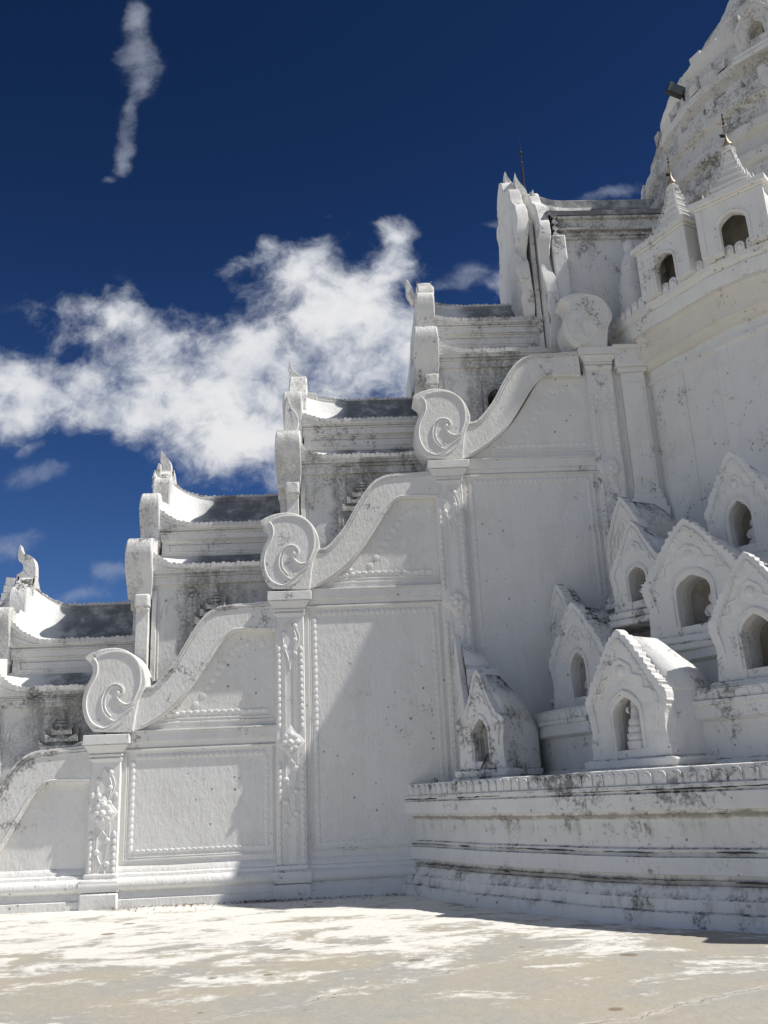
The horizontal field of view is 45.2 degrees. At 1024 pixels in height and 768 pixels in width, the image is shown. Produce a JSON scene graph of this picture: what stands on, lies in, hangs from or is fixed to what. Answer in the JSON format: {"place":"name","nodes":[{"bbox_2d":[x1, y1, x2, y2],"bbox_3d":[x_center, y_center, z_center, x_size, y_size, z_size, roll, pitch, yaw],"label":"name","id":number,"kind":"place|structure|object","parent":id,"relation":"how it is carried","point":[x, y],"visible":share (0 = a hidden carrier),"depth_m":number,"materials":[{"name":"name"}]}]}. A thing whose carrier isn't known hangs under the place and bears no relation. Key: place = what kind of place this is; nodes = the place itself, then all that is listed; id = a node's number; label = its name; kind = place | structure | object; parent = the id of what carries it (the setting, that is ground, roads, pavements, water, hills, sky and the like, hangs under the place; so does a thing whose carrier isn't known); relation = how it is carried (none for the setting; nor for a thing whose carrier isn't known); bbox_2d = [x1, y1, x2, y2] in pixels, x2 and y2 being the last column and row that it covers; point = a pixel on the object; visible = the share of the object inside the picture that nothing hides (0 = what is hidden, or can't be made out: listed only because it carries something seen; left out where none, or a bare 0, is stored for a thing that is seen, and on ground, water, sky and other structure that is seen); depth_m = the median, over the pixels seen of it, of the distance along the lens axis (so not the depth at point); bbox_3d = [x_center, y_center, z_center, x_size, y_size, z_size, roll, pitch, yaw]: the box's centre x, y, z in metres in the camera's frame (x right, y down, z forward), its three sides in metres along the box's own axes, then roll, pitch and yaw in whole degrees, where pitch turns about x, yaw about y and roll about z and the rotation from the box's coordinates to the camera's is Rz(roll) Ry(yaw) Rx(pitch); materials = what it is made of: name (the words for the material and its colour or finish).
{"place":"outdoors","nodes":[
{"label":"outdoors","id":0,"kind":"place"},
{"bbox_2d":[0,0,728,603],"label":"sky","id":1,"kind":"structure","parent":0,"point":[200,200],"materials":[{"name":"blue"}]},
{"bbox_2d":[0,895,767,1023],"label":"ground","id":2,"kind":"structure","parent":0,"point":[399,959],"depth_m":9.08,"materials":[{"name":"beige concrete"}]},
{"bbox_2d":[0,545,156,785],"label":"stair gatehouse","id":3,"kind":"object","parent":2,"relation":"on","point":[48,645],"visible":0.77,"depth_m":18.11,"materials":[{"name":"paint"}]},
{"bbox_2d":[125,451,300,681],"bbox_3d":[-3.284,1.941,19.517,3.673,6.933,3.300,-2,-17,-2],"label":"stair gatehouse","id":4,"kind":"object","parent":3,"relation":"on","point":[192,559],"visible":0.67,"depth_m":18.30,"materials":[{"name":"paint"}]},
{"bbox_2d":[275,362,425,547],"bbox_3d":[-0.443,-0.225,20.279,3.650,6.834,3.300,-2,-17,-2],"label":"stair gatehouse","id":5,"kind":"object","parent":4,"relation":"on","point":[335,459],"visible":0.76,"depth_m":19.09,"materials":[{"name":"paint"}]},
{"bbox_2d":[112,893,404,913],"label":"leaf litter","id":6,"kind":"object","parent":2,"relation":"on","point":[272,900],"visible":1,"depth_m":15.53,"materials":[{"name":"brown plant"}]},
{"bbox_2d":[0,346,664,913],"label":"stair side wall","id":7,"kind":"structure","parent":2,"relation":"on","point":[304,744],"depth_m":16.88,"materials":[{"name":"white paint"}]},
{"bbox_2d":[0,745,91,853],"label":"scroll balustrade","id":8,"kind":"object","parent":7,"relation":"attached to","point":[29,778],"visible":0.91,"depth_m":16.23,"materials":[{"name":"paint"}]},
{"bbox_2d":[82,601,275,733],"bbox_3d":[-3.729,2.893,17.113,3.480,2.319,0.675,-2,-17,-2],"label":"scroll balustrade","id":9,"kind":"object","parent":7,"relation":"on","point":[122,693],"visible":0.96,"depth_m":16.78,"materials":[{"name":"paint"}]},
{"bbox_2d":[260,471,438,591],"bbox_3d":[-0.641,0.413,17.980,3.480,2.319,0.675,-2,-17,-2],"label":"scroll balustrade","id":10,"kind":"object","parent":7,"relation":"on","point":[295,556],"visible":0.95,"depth_m":17.64,"materials":[{"name":"paint"}]},
{"bbox_2d":[412,351,580,467],"bbox_3d":[2.317,-2.091,18.851,3.480,2.319,0.675,-2,-17,-2],"label":"scroll balustrade","id":11,"kind":"object","parent":7,"relation":"on","point":[446,428],"visible":0.96,"depth_m":18.52,"materials":[{"name":"paint"}]},
{"bbox_2d":[555,293,611,351],"bbox_3d":[4.234,-3.920,19.458,1.059,1.289,0.635,-2,-17,-2],"label":"scroll finial","id":12,"kind":"object","parent":7,"relation":"on","point":[586,318],"visible":0.98,"depth_m":19.20,"materials":[{"name":"white paint"}]},
{"bbox_2d":[401,0,767,933],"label":"pagoda","id":13,"kind":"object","parent":2,"relation":"on","point":[565,834],"visible":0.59,"depth_m":14.87,"materials":[{"name":"paint"}]},
{"bbox_2d":[405,279,560,421],"bbox_3d":[2.599,-2.410,21.053,3.969,6.552,3.300,-2,-17,-2],"label":"stair gatehouse","id":14,"kind":"object","parent":13,"relation":"on","point":[470,356],"visible":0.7,"depth_m":19.94,"materials":[{"name":"paint"}]},
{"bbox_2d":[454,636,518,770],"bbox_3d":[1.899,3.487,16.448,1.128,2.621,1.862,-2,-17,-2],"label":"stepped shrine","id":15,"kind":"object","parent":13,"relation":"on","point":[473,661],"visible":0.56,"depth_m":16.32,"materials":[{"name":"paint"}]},
{"bbox_2d":[452,670,542,780],"bbox_3d":[1.925,3.641,15.598,1.140,1.874,1.261,-17,-22,39],"label":"niche shrine","id":16,"kind":"object","parent":13,"relation":"on","point":[496,707],"visible":0.98,"depth_m":15.27,"materials":[{"name":"paint"}]},
{"bbox_2d":[549,584,585,704],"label":"niche shrine","id":17,"kind":"object","parent":13,"relation":"on","point":[563,597],"visible":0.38,"depth_m":17.23,"materials":[{"name":"paint"}]},
{"bbox_2d":[496,171,663,346],"bbox_3d":[5.402,-5.225,22.014,5.065,6.719,3.188,-2,-17,-2],"label":"gatehouse","id":18,"kind":"object","parent":13,"relation":"on","point":[551,253],"visible":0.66,"depth_m":20.86,"materials":[{"name":"paint"}]},
{"bbox_2d":[519,140,524,187],"bbox_3d":[3.436,-8.407,22.838,0.074,2.050,0.074,5,-19,-24],"label":"lightning rod","id":19,"kind":"object","parent":18,"relation":"attached to","point":[522,170],"visible":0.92,"depth_m":22.85,"materials":[{"name":"metal"}]},
{"bbox_2d":[548,602,631,710],"bbox_3d":[3.792,2.614,16.111,1.368,2.049,1.685,8,-20,-31],"label":"niche shrine","id":20,"kind":"object","parent":13,"relation":"on","point":[584,634],"visible":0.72,"depth_m":15.94,"materials":[{"name":"paint"}]},
{"bbox_2d":[618,239,641,313],"bbox_3d":[5.389,-4.963,19.889,0.746,2.137,0.736,-2,-17,-2],"label":"stupa","id":21,"kind":"object","parent":13,"relation":"on","point":[630,293],"visible":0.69,"depth_m":19.65,"materials":[{"name":"paint"}]},
{"bbox_2d":[607,520,663,632],"bbox_3d":[4.613,1.071,16.002,1.047,1.820,1.299,12,-22,-39],"label":"niche shrine","id":22,"kind":"object","parent":13,"relation":"on","point":[639,547],"visible":0.69,"depth_m":15.84,"materials":[{"name":"paint"}]},
{"bbox_2d":[605,497,678,611],"bbox_3d":[4.995,0.742,17.069,1.519,2.051,1.302,5,-19,-24],"label":"niche shrine","id":23,"kind":"object","parent":13,"relation":"on","point":[660,522],"visible":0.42,"depth_m":16.98,"materials":[{"name":"paint"}]},
{"bbox_2d":[582,630,717,771],"bbox_3d":[4.040,2.806,13.541,1.788,2.073,1.706,10,-21,-35],"label":"niche shrine","id":24,"kind":"object","parent":13,"relation":"on","point":[657,682],"visible":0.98,"depth_m":13.02,"materials":[{"name":"paint"}]},
{"bbox_2d":[626,701,642,748],"bbox_3d":[3.584,2.975,13.042,0.346,0.738,0.342,10,-21,-35],"label":"serpent statue","id":25,"kind":"object","parent":24,"relation":"in","point":[634,737],"visible":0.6,"depth_m":12.93,"materials":[{"name":"paint"}]},
{"bbox_2d":[630,153,702,301],"bbox_3d":[6.004,-5.937,18.834,1.440,3.313,1.440,7,-20,-28],"label":"spired shrine","id":26,"kind":"object","parent":13,"relation":"on","point":[667,250],"visible":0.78,"depth_m":18.40,"materials":[{"name":"paint"}]},
{"bbox_2d":[665,81,685,101],"bbox_3d":[7.179,-10.125,22.523,0.565,0.884,0.135,-2,-17,-2],"label":"floodlight","id":27,"kind":"object","parent":13,"relation":"attached to","point":[675,90],"visible":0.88,"depth_m":22.52,"materials":[{"name":"metal"}]},
{"bbox_2d":[641,519,740,652],"bbox_3d":[5.165,1.196,14.835,2.049,2.108,1.156,-18,-23,41],"label":"niche shrine","id":28,"kind":"object","parent":13,"relation":"on","point":[691,568],"visible":0.71,"depth_m":14.68,"materials":[{"name":"paint"}]},
{"bbox_2d":[704,594,712,620],"bbox_3d":[5.197,1.495,14.502,0.308,0.565,0.278,-18,-23,41],"label":"seated statue","id":29,"kind":"object","parent":28,"relation":"in","point":[708,611],"visible":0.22,"depth_m":14.46,"materials":[{"name":"paint"}]},
{"bbox_2d":[687,114,767,264],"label":"spired shrine","id":30,"kind":"object","parent":13,"relation":"on","point":[731,209],"visible":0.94,"depth_m":17.20,"materials":[{"name":"paint"}]},
{"bbox_2d":[704,451,767,557],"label":"niche shrine","id":31,"kind":"object","parent":13,"relation":"on","point":[737,502],"visible":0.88,"depth_m":15.26,"materials":[{"name":"paint"}]},
{"bbox_2d":[746,519,754,543],"bbox_3d":[6.075,0.307,15.094,0.250,0.507,0.276,14,-24,-43],"label":"seated statue","id":32,"kind":"object","parent":31,"relation":"in","point":[750,534],"visible":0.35,"depth_m":15.04,"materials":[{"name":"paint"}]},
{"bbox_2d":[708,552,767,686],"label":"niche shrine","id":33,"kind":"object","parent":13,"relation":"on","point":[738,627],"visible":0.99,"depth_m":13.04,"materials":[{"name":"paint"}]},
{"bbox_2d":[732,0,767,68],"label":"niche shrine","id":34,"kind":"object","parent":13,"relation":"on","point":[753,17],"visible":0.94,"depth_m":20.68,"materials":[{"name":"paint"}]}
]}

